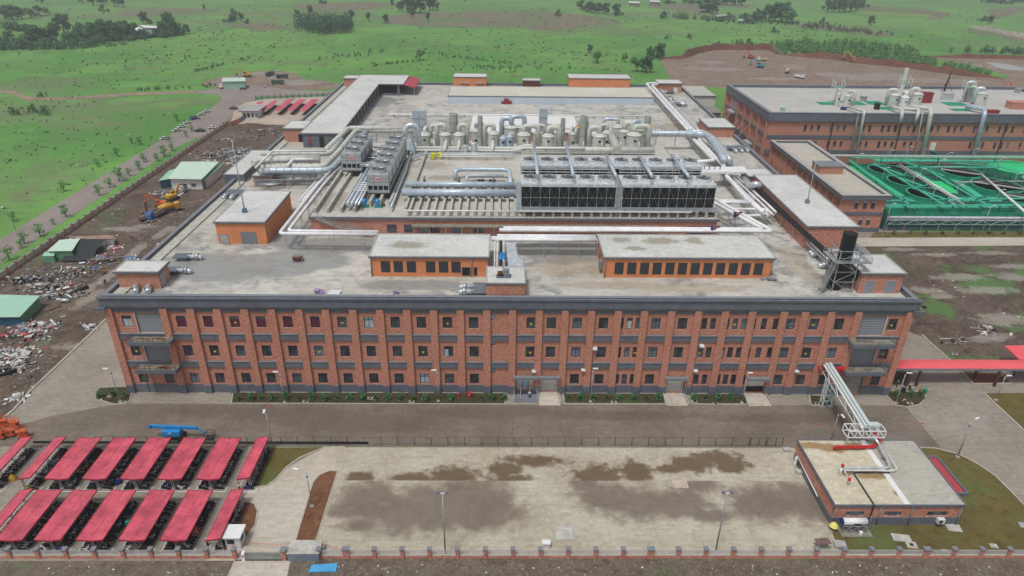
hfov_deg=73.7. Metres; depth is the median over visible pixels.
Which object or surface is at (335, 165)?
silver duct
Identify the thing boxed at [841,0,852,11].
tree
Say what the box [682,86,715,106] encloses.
annex
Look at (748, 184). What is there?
silver duct
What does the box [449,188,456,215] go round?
concrete beam
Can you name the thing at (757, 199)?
pipe rack
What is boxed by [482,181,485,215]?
concrete beam
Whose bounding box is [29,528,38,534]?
motorbike
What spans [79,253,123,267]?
debris
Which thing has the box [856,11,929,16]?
crop strip
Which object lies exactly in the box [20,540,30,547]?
motorbike
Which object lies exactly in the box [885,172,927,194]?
round tank
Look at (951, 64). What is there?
thicket
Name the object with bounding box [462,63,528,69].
weed strip
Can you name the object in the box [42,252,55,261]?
tin box
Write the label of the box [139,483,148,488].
motorbike
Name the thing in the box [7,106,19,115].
tree
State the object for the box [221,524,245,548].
guard booth
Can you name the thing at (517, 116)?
scrubber tank
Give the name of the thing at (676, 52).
terrain
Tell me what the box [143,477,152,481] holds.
motorbike
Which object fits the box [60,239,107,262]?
shade net
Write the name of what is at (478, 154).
pipe
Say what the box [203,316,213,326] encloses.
window
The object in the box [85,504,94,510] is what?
motorbike
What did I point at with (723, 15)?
farm building
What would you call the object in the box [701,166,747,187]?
pipe tray
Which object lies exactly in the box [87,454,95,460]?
motorbike
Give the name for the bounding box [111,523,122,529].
motorbike
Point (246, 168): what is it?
rooftop shelter
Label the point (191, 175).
site hut
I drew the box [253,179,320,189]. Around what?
pipe
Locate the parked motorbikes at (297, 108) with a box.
[291,103,303,113]
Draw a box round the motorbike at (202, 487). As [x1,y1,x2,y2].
[198,483,207,489]
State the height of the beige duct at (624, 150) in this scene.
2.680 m
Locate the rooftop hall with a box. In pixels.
[447,86,653,104]
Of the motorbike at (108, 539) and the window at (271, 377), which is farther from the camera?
the window at (271, 377)
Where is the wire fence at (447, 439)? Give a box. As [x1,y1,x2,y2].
[95,436,783,445]
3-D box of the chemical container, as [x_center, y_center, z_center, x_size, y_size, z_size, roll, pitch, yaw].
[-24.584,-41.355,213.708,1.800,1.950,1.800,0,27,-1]
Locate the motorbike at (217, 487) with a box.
[213,483,222,488]
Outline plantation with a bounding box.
[293,10,353,33]
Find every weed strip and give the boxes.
[136,81,219,90]
[194,56,249,71]
[318,50,382,59]
[373,59,422,65]
[424,51,511,62]
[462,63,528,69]
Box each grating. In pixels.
[872,159,1010,164]
[885,206,1017,208]
[904,197,1003,203]
[912,170,956,196]
[950,179,989,200]
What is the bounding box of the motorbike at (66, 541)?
[61,538,72,543]
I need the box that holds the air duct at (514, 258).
[507,243,522,265]
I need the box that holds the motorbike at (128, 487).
[124,483,133,489]
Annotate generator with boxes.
[291,254,303,262]
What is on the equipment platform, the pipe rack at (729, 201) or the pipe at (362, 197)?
the pipe at (362, 197)
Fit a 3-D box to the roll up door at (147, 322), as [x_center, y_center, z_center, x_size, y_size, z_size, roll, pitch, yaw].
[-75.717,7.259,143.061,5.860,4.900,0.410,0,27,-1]
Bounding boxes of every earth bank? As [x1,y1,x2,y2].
[659,43,781,59]
[782,51,1004,79]
[929,54,1023,59]
[971,25,1023,37]
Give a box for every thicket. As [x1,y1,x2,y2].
[775,36,929,63]
[898,56,991,74]
[949,44,1023,53]
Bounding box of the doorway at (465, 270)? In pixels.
[462,267,469,275]
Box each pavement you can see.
[0,446,836,531]
[1,228,1023,502]
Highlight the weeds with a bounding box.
[0,4,985,208]
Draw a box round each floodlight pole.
[436,491,447,553]
[711,491,733,553]
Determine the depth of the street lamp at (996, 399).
149.80 m
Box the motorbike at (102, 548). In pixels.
[98,544,108,549]
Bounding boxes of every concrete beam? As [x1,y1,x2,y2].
[313,170,342,212]
[326,172,352,212]
[339,172,363,212]
[353,187,366,212]
[368,194,377,206]
[379,194,386,205]
[388,152,412,206]
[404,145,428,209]
[408,188,419,214]
[416,188,426,214]
[424,188,433,214]
[432,188,441,215]
[441,198,446,215]
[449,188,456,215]
[457,188,463,215]
[465,181,471,215]
[473,188,478,215]
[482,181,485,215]
[490,188,492,215]
[498,188,500,215]
[506,188,508,215]
[513,182,516,215]
[692,212,698,217]
[701,212,707,217]
[710,209,717,218]
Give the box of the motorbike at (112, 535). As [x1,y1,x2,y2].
[106,534,116,538]
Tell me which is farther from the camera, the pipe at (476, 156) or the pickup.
the pickup
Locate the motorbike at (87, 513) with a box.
[82,509,91,516]
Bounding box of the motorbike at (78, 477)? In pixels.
[72,473,81,479]
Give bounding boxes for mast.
[232,142,246,212]
[804,150,818,203]
[940,64,954,91]
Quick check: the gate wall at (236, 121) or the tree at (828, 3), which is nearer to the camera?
the gate wall at (236, 121)
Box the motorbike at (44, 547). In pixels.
[40,543,50,549]
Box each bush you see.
[58,43,71,48]
[104,41,116,46]
[995,0,1007,3]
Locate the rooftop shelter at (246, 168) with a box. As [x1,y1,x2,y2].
[223,150,269,184]
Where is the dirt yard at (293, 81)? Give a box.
[200,70,339,90]
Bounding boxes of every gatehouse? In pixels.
[238,105,265,117]
[286,540,322,560]
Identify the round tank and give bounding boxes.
[867,162,906,182]
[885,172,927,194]
[904,185,949,203]
[939,166,982,185]
[968,178,1023,196]
[1001,191,1023,208]
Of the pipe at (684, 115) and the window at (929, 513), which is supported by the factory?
the pipe at (684, 115)
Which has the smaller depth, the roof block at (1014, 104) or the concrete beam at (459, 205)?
the concrete beam at (459, 205)
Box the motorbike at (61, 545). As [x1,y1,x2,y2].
[58,541,68,546]
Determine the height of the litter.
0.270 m
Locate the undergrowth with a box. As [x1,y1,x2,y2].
[0,27,183,49]
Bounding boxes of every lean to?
[71,235,114,246]
[159,169,174,188]
[203,163,222,187]
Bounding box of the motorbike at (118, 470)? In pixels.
[113,467,123,472]
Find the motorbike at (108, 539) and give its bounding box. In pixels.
[103,537,114,541]
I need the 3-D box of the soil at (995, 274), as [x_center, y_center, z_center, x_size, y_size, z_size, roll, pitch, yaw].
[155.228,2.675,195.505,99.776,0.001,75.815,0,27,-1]
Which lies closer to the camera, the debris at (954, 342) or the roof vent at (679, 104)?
the debris at (954, 342)
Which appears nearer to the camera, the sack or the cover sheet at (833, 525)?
the cover sheet at (833, 525)
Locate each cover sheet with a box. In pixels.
[8,474,17,482]
[114,477,121,485]
[123,519,129,527]
[192,526,201,534]
[829,522,838,528]
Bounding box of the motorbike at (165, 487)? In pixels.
[161,483,169,489]
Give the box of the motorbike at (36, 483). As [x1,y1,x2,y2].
[30,480,39,485]
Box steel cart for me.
[814,538,831,549]
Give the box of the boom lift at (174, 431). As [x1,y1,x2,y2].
[148,424,214,440]
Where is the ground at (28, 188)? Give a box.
[0,0,1023,558]
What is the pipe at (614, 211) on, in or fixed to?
on the concrete beam
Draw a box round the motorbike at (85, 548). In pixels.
[80,545,89,549]
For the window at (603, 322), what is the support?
in the factory
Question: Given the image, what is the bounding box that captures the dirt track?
[0,90,197,100]
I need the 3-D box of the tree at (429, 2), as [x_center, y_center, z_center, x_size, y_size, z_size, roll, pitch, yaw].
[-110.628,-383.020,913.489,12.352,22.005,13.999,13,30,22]
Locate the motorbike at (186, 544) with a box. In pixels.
[182,542,192,547]
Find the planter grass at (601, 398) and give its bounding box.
[98,371,924,405]
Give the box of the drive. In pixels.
[205,446,344,575]
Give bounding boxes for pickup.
[194,128,205,131]
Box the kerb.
[2,318,1023,539]
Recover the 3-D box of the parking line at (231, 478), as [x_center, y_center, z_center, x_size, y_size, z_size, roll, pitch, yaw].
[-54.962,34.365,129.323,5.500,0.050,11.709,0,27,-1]
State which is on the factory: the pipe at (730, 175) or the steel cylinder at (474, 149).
the pipe at (730, 175)
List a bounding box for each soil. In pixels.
[0,124,284,416]
[237,372,1010,539]
[864,246,1023,371]
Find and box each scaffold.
[828,79,845,102]
[897,76,913,92]
[957,79,977,101]
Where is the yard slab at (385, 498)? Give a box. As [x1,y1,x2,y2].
[317,447,839,553]
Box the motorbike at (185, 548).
[181,543,192,549]
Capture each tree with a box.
[0,4,10,18]
[0,4,18,19]
[0,245,12,260]
[1,30,14,41]
[6,211,15,220]
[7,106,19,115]
[13,6,25,18]
[16,231,28,243]
[19,103,38,112]
[20,23,35,32]
[20,33,29,41]
[24,7,36,17]
[24,24,42,44]
[31,222,44,236]
[32,5,41,12]
[36,27,49,42]
[38,105,50,115]
[41,7,50,14]
[45,21,60,41]
[45,36,59,46]
[51,12,70,32]
[57,180,67,190]
[58,31,73,42]
[58,203,68,216]
[68,28,86,44]
[72,22,83,34]
[79,28,94,42]
[80,26,97,39]
[85,22,103,41]
[86,0,99,4]
[91,184,102,194]
[92,24,109,38]
[93,18,110,40]
[97,5,109,11]
[102,20,119,40]
[103,178,115,186]
[106,22,124,39]
[110,167,126,180]
[111,147,119,155]
[116,20,134,39]
[124,22,134,39]
[125,22,139,33]
[134,160,139,169]
[135,29,142,38]
[135,136,141,143]
[136,11,147,22]
[139,152,145,160]
[142,29,150,37]
[156,21,170,32]
[158,145,167,156]
[160,11,176,28]
[167,20,180,34]
[175,24,189,33]
[222,14,235,22]
[230,8,238,14]
[236,12,243,20]
[307,5,312,12]
[348,9,354,16]
[382,13,388,23]
[399,0,404,11]
[402,0,412,12]
[406,0,419,12]
[415,49,424,59]
[417,0,425,12]
[426,0,433,10]
[576,0,584,9]
[581,3,589,11]
[587,1,596,10]
[587,44,593,52]
[592,52,601,62]
[593,2,602,12]
[601,2,609,13]
[611,3,620,12]
[621,53,627,59]
[630,56,645,71]
[641,54,654,72]
[646,46,655,56]
[654,42,665,57]
[659,11,665,18]
[663,0,675,3]
[686,0,697,3]
[696,0,713,9]
[708,0,720,13]
[730,0,741,5]
[740,14,754,22]
[744,38,756,44]
[750,13,759,23]
[756,9,767,21]
[761,3,776,20]
[770,27,779,32]
[773,2,781,20]
[775,1,792,21]
[780,9,797,23]
[787,17,799,24]
[818,17,828,24]
[821,0,833,11]
[830,0,840,11]
[837,0,847,11]
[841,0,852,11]
[849,0,858,11]
[855,0,862,9]
[868,15,875,25]
[988,15,994,22]
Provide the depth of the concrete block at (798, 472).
129.54 m
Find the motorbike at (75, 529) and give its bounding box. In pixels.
[69,526,79,532]
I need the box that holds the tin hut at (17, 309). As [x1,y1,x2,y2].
[0,295,41,325]
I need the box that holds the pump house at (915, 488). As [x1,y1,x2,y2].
[793,439,966,524]
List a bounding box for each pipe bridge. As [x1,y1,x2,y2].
[818,362,886,443]
[886,216,1023,230]
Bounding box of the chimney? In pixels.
[817,230,873,292]
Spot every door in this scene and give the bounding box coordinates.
[133,313,163,332]
[143,346,171,360]
[159,271,166,287]
[219,234,229,242]
[240,232,257,243]
[516,380,533,388]
[540,380,557,390]
[665,381,682,392]
[732,98,737,110]
[746,381,763,390]
[844,376,862,392]
[849,349,877,362]
[857,316,887,335]
[929,143,935,149]
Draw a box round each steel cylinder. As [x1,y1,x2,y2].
[462,145,468,152]
[471,142,477,152]
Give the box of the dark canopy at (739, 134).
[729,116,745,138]
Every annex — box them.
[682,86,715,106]
[706,107,721,117]
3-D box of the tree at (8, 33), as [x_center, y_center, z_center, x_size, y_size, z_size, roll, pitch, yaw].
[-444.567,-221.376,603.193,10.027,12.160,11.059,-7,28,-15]
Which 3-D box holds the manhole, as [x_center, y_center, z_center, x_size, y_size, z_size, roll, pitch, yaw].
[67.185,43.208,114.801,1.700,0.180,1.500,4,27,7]
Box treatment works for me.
[845,163,1023,230]
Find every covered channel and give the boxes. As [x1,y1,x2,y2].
[849,166,903,196]
[928,180,958,193]
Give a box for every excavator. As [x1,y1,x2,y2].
[140,203,147,221]
[144,194,166,207]
[164,183,187,200]
[236,68,251,76]
[743,51,754,58]
[750,58,764,67]
[842,51,855,61]
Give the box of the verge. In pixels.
[0,558,1023,575]
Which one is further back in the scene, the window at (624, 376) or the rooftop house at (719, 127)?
the rooftop house at (719, 127)
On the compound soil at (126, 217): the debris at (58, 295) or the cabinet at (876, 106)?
the debris at (58, 295)
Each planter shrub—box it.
[94,390,105,398]
[107,387,116,396]
[247,392,253,401]
[268,392,276,400]
[280,390,287,400]
[307,392,314,401]
[320,393,328,400]
[345,392,352,401]
[359,393,365,401]
[383,393,391,401]
[396,391,404,401]
[421,393,428,401]
[447,393,452,400]
[488,392,494,401]
[501,392,507,400]
[577,391,584,400]
[591,393,597,401]
[615,394,622,401]
[630,393,637,400]
[655,392,662,400]
[690,392,697,400]
[714,392,721,400]
[726,392,733,400]
[892,389,900,397]
[908,389,914,396]
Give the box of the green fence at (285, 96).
[255,93,329,99]
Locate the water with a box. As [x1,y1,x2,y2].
[985,62,1023,70]
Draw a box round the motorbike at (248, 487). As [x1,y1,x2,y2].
[244,483,252,489]
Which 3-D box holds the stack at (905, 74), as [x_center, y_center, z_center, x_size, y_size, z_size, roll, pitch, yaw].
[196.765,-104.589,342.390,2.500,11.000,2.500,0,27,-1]
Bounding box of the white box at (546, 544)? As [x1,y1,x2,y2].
[542,540,550,548]
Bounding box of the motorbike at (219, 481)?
[216,480,225,483]
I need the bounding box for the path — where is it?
[856,237,1023,245]
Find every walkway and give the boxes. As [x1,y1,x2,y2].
[520,207,719,212]
[848,157,911,204]
[853,155,1023,164]
[873,161,944,203]
[885,201,1023,214]
[886,198,913,203]
[896,345,1023,386]
[900,158,945,180]
[906,164,998,170]
[929,170,988,204]
[948,195,1023,202]
[955,160,1023,180]
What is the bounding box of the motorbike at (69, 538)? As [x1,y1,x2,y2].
[63,535,74,541]
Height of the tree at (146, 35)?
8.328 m
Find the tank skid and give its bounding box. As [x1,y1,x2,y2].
[838,516,874,537]
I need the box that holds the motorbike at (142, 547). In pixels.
[139,543,147,549]
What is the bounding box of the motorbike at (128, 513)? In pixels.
[120,511,130,515]
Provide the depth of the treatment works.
240.24 m
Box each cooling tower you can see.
[520,152,608,174]
[520,169,617,209]
[610,153,702,175]
[618,169,717,209]
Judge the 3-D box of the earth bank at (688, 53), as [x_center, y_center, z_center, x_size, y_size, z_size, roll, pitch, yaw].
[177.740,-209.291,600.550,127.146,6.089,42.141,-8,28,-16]
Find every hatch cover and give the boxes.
[555,525,573,539]
[670,477,688,487]
[832,539,846,548]
[890,533,911,541]
[945,524,962,531]
[989,543,998,548]
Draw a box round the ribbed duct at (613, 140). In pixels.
[607,132,621,152]
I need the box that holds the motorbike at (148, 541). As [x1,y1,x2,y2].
[143,540,153,543]
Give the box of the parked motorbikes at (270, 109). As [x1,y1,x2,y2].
[264,105,276,113]
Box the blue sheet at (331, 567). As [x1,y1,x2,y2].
[309,563,337,571]
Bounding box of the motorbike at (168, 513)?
[160,511,170,516]
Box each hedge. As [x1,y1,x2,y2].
[0,20,28,30]
[665,11,787,24]
[795,20,893,35]
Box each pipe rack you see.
[279,170,378,251]
[491,234,596,256]
[499,197,772,249]
[646,82,765,214]
[720,199,751,215]
[731,176,776,219]
[735,208,774,216]
[773,211,829,265]
[831,154,1022,162]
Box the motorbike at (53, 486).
[49,483,58,488]
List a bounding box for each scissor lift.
[0,414,8,427]
[0,424,15,437]
[0,426,4,439]
[6,415,20,427]
[13,425,28,438]
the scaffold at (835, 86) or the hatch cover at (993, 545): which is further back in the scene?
the scaffold at (835, 86)
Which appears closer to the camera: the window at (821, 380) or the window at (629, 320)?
the window at (629, 320)
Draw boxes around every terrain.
[655,43,797,58]
[920,54,1023,55]
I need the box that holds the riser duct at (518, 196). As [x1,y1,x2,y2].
[516,181,519,213]
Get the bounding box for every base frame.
[342,153,373,171]
[368,153,407,193]
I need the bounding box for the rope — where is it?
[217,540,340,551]
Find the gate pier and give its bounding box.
[279,546,286,560]
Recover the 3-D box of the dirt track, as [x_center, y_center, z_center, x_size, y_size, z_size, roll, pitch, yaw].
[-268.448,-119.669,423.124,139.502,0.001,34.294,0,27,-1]
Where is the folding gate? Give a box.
[241,551,281,560]
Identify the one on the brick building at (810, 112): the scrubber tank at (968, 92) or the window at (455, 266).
the scrubber tank at (968, 92)
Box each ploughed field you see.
[115,8,223,15]
[224,22,295,31]
[289,2,394,11]
[370,11,620,30]
[648,4,719,10]
[719,3,753,7]
[795,26,890,36]
[861,6,950,19]
[966,28,1023,41]
[985,7,1023,20]
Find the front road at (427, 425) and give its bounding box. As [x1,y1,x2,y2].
[0,403,940,447]
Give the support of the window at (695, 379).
in the factory
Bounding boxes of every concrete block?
[782,447,790,451]
[795,469,802,474]
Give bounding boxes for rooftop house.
[212,190,291,243]
[252,167,279,186]
[368,233,489,276]
[453,73,486,85]
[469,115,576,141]
[522,78,540,86]
[567,74,630,86]
[597,234,776,277]
[698,118,735,136]
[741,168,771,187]
[753,174,859,247]
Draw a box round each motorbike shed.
[0,436,32,475]
[0,488,32,527]
[0,489,62,549]
[18,436,66,488]
[33,489,97,549]
[44,437,101,489]
[76,489,136,549]
[82,437,136,489]
[118,489,174,549]
[120,437,171,489]
[157,437,205,489]
[160,489,212,546]
[195,437,240,489]
[205,488,245,549]
[236,436,270,489]
[262,101,276,111]
[275,99,293,112]
[287,99,305,111]
[299,99,318,110]
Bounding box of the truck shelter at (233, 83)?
[222,77,244,88]
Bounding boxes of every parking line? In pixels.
[0,448,40,491]
[21,448,68,491]
[118,501,180,553]
[158,449,211,491]
[161,501,219,553]
[196,449,246,491]
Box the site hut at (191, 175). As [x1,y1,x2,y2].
[168,162,217,188]
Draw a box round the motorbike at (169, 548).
[164,546,173,549]
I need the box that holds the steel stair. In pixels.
[316,214,373,237]
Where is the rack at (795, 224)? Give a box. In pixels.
[753,188,834,271]
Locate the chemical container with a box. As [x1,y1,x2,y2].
[430,152,436,159]
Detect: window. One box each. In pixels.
[122,316,132,326]
[130,346,141,355]
[139,374,148,381]
[165,374,174,381]
[176,316,186,326]
[183,345,193,355]
[190,373,199,381]
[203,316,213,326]
[209,345,219,355]
[215,373,225,381]
[226,540,234,543]
[229,316,240,326]
[235,345,245,355]
[241,373,251,382]
[256,316,266,326]
[261,345,271,355]
[266,373,276,382]
[283,316,292,326]
[288,346,298,355]
[292,373,302,382]
[310,316,320,326]
[314,346,323,355]
[318,373,327,382]
[337,316,346,327]
[340,346,349,355]
[343,373,352,382]
[364,317,373,327]
[366,346,375,355]
[369,373,378,382]
[380,261,389,271]
[387,224,396,231]
[390,317,399,327]
[393,261,402,271]
[393,346,401,356]
[394,373,403,382]
[404,225,412,232]
[406,261,415,271]
[416,317,425,327]
[418,228,427,232]
[418,346,427,356]
[420,374,428,382]
[426,261,434,271]
[430,228,438,232]
[439,262,447,271]
[443,317,451,327]
[444,346,452,356]
[445,374,453,382]
[451,262,460,271]
[452,228,460,232]
[469,317,477,327]
[469,346,478,356]
[470,374,478,382]
[474,228,482,232]
[525,346,534,356]
[526,317,534,327]
[546,347,554,356]
[547,317,555,327]
[570,374,578,383]
[571,347,579,356]
[572,317,581,328]
[594,374,603,383]
[596,347,605,356]
[598,318,607,328]
[614,262,623,273]
[615,374,618,383]
[621,374,626,383]
[624,347,629,356]
[626,318,632,328]
[627,263,636,273]
[629,374,633,383]
[632,347,636,356]
[635,318,639,328]
[639,263,648,273]
[644,374,653,383]
[647,347,657,356]
[651,318,660,328]
[652,263,661,273]
[665,263,674,273]
[673,347,682,357]
[677,263,687,273]
[677,318,687,328]
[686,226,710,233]
[690,263,699,274]
[693,374,698,383]
[696,347,702,357]
[701,318,707,328]
[701,375,706,383]
[702,263,712,274]
[705,347,711,357]
[710,318,715,328]
[715,263,725,274]
[722,375,727,383]
[726,347,732,357]
[728,263,738,274]
[730,375,735,383]
[732,318,738,328]
[735,347,741,357]
[740,263,750,274]
[740,318,746,328]
[753,263,763,274]
[755,347,761,357]
[760,318,766,328]
[766,347,771,357]
[772,318,778,328]
[773,375,782,383]
[778,347,788,357]
[785,318,795,328]
[795,375,804,383]
[801,347,811,357]
[808,319,818,329]
[818,375,827,383]
[826,348,836,357]
[833,319,843,329]
[845,511,863,515]
[854,201,858,208]
[862,201,867,208]
[870,201,875,208]
[870,376,879,384]
[878,349,888,357]
[884,511,900,515]
[886,319,897,329]
[927,512,946,514]
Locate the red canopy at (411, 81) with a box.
[404,76,420,95]
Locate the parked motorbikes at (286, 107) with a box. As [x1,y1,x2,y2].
[278,103,292,113]
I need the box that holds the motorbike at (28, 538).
[25,535,34,541]
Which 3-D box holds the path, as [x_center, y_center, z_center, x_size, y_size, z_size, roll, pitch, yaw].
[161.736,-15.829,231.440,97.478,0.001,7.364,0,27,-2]
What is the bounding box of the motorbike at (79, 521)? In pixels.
[76,517,86,523]
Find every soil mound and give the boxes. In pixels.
[41,323,86,337]
[66,306,105,323]
[114,235,137,244]
[118,193,160,203]
[213,139,261,145]
[231,123,269,129]
[909,323,980,337]
[911,314,942,326]
[914,257,964,264]
[957,343,995,353]
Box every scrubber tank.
[421,126,430,145]
[429,124,440,142]
[435,122,450,145]
[453,123,469,145]
[470,122,483,142]
[482,122,499,146]
[499,116,517,143]
[499,135,505,146]
[506,132,514,146]
[509,114,530,143]
[517,124,539,149]
[533,123,545,143]
[541,125,561,146]
[551,123,560,143]
[568,124,576,143]
[576,117,588,143]
[586,125,605,146]
[600,123,610,143]
[602,117,621,138]
[618,120,634,146]
[626,123,651,146]
[632,119,643,144]
[834,88,841,106]
[842,90,856,106]
[884,88,899,105]
[899,90,909,106]
[908,87,923,104]
[961,81,977,101]
[971,86,988,105]
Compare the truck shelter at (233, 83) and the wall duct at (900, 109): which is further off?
the truck shelter at (233, 83)
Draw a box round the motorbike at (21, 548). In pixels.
[18,544,28,549]
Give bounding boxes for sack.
[313,288,325,293]
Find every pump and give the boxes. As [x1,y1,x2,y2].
[361,198,368,207]
[374,198,384,207]
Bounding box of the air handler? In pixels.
[407,138,416,155]
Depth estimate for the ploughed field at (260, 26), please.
740.17 m
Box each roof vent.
[132,283,139,293]
[144,283,151,293]
[168,266,192,274]
[172,253,203,260]
[221,189,243,200]
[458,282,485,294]
[660,89,674,93]
[665,95,675,100]
[673,101,687,106]
[725,145,749,153]
[760,275,776,279]
[810,251,824,256]
[817,262,828,267]
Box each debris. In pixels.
[0,281,84,294]
[0,315,65,346]
[0,345,49,361]
[0,358,38,378]
[4,391,30,403]
[5,274,55,284]
[36,265,108,280]
[39,289,93,299]
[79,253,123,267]
[83,323,97,329]
[104,245,123,250]
[123,254,139,259]
[144,218,159,222]
[149,189,183,196]
[174,187,191,191]
[189,146,259,165]
[196,154,222,160]
[208,134,268,142]
[223,154,244,164]
[241,127,283,137]
[938,336,976,345]
[970,325,1012,340]
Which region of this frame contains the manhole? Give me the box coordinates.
[905,541,918,548]
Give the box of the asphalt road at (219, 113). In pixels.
[0,85,331,262]
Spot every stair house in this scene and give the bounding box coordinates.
[112,260,170,288]
[282,121,310,141]
[343,75,359,86]
[485,266,525,294]
[655,79,682,92]
[846,254,907,292]
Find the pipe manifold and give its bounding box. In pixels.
[356,146,381,190]
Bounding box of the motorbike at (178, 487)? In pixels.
[176,483,186,489]
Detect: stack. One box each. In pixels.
[327,290,341,294]
[412,109,419,142]
[420,110,426,131]
[449,113,457,143]
[477,116,487,145]
[539,107,551,130]
[560,118,569,145]
[574,115,587,146]
[642,115,655,145]
[899,68,909,90]
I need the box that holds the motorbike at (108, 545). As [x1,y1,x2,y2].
[100,541,110,546]
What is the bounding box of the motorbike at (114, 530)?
[109,528,119,532]
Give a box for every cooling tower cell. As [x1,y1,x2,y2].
[340,145,364,170]
[347,140,369,162]
[351,134,372,156]
[366,165,392,192]
[372,157,395,183]
[376,152,398,176]
[380,146,401,170]
[383,140,404,163]
[387,134,407,157]
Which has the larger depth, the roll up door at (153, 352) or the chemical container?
the chemical container
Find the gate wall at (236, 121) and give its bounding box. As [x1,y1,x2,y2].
[229,114,244,125]
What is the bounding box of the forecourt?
[231,96,325,124]
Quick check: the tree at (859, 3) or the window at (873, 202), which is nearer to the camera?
the window at (873, 202)
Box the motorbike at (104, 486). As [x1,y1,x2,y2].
[102,482,111,488]
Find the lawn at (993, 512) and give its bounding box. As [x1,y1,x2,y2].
[255,232,1023,553]
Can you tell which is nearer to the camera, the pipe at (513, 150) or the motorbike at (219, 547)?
the motorbike at (219, 547)
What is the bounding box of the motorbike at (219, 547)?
[215,543,225,549]
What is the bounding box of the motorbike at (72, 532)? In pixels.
[67,531,77,535]
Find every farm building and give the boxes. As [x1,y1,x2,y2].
[31,11,39,16]
[140,25,156,29]
[628,1,639,6]
[650,0,659,5]
[700,9,710,12]
[715,14,727,19]
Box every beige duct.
[250,157,320,165]
[256,155,319,164]
[260,129,420,183]
[260,137,343,163]
[323,125,420,164]
[415,144,532,152]
[443,139,447,152]
[456,139,460,152]
[490,139,494,151]
[536,146,654,154]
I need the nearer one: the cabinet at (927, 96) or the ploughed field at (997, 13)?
the cabinet at (927, 96)
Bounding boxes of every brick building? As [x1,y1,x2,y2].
[722,84,1023,163]
[768,140,892,231]
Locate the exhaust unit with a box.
[496,268,510,277]
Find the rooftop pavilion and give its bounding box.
[299,75,409,147]
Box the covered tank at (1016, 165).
[986,160,1023,176]
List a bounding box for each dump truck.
[144,207,164,220]
[157,201,181,213]
[265,70,274,76]
[271,79,283,84]
[276,74,287,78]
[757,57,767,60]
[795,74,805,78]
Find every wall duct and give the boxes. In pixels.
[847,105,865,152]
[850,112,859,152]
[888,105,903,122]
[901,107,919,122]
[909,104,932,154]
[915,112,922,152]
[965,104,986,154]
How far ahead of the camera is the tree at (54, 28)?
612.20 m
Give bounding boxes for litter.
[1,190,1023,575]
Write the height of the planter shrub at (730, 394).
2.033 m
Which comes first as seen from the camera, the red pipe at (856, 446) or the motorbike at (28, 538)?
the motorbike at (28, 538)
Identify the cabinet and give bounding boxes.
[467,391,471,397]
[614,177,621,208]
[860,96,867,100]
[873,103,880,109]
[921,91,933,102]
[940,92,954,99]
[987,109,1000,113]
[1014,88,1021,92]
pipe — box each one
[0,368,16,375]
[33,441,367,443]
[59,298,69,301]
[66,285,88,294]
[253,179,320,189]
[254,150,326,168]
[259,177,287,185]
[276,175,317,182]
[277,173,317,178]
[285,158,314,167]
[297,172,332,202]
[301,171,333,202]
[345,145,381,207]
[350,176,366,207]
[354,183,366,206]
[357,189,367,207]
[388,114,440,116]
[390,152,515,208]
[402,188,515,197]
[403,210,519,211]
[405,176,514,188]
[415,147,584,154]
[440,154,512,155]
[440,156,512,160]
[443,153,512,158]
[445,114,646,118]
[453,167,512,181]
[465,174,503,181]
[494,241,495,265]
[496,241,497,265]
[499,240,501,265]
[502,240,504,265]
[520,210,691,212]
[532,143,538,183]
[565,143,574,183]
[605,154,617,184]
[638,154,653,181]
[656,88,754,199]
[659,88,754,194]
[671,154,689,183]
[680,124,745,191]
[793,456,797,467]
[797,455,817,496]
[833,432,881,450]
[839,432,890,475]
[844,446,897,477]
[853,472,889,518]
[896,165,966,206]
[900,164,958,198]
[954,180,1023,189]
[980,173,1023,214]
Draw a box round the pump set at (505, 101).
[501,98,511,103]
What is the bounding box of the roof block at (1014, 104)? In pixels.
[1004,100,1023,109]
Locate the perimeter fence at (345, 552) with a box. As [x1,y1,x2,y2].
[0,546,1023,558]
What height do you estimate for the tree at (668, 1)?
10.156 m
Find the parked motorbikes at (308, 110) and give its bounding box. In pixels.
[303,104,316,114]
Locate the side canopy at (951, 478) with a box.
[928,456,968,498]
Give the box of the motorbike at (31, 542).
[22,538,33,544]
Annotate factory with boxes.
[93,82,925,405]
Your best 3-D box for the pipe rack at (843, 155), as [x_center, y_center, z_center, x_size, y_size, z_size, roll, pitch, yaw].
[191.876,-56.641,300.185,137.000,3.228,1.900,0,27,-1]
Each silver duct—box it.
[258,129,368,186]
[403,122,421,145]
[610,130,727,175]
[688,129,733,166]
[741,175,762,188]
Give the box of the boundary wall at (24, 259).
[0,119,229,280]
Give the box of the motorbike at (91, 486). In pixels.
[87,483,96,488]
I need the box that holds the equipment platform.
[308,142,718,235]
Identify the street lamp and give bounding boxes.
[1,206,16,231]
[16,360,34,386]
[102,368,121,401]
[263,409,273,447]
[273,371,285,402]
[293,467,313,506]
[431,369,439,401]
[589,368,597,401]
[740,372,752,402]
[831,413,844,438]
[894,372,912,403]
[955,417,979,457]
[994,375,1011,400]
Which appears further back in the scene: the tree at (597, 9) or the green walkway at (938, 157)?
the tree at (597, 9)
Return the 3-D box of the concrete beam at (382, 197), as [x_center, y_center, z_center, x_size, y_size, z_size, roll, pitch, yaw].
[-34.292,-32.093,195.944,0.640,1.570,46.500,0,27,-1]
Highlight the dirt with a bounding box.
[661,50,1023,87]
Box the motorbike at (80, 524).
[73,520,84,526]
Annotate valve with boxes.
[733,211,742,217]
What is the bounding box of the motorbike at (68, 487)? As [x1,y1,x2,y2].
[64,483,74,488]
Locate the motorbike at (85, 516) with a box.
[80,514,89,518]

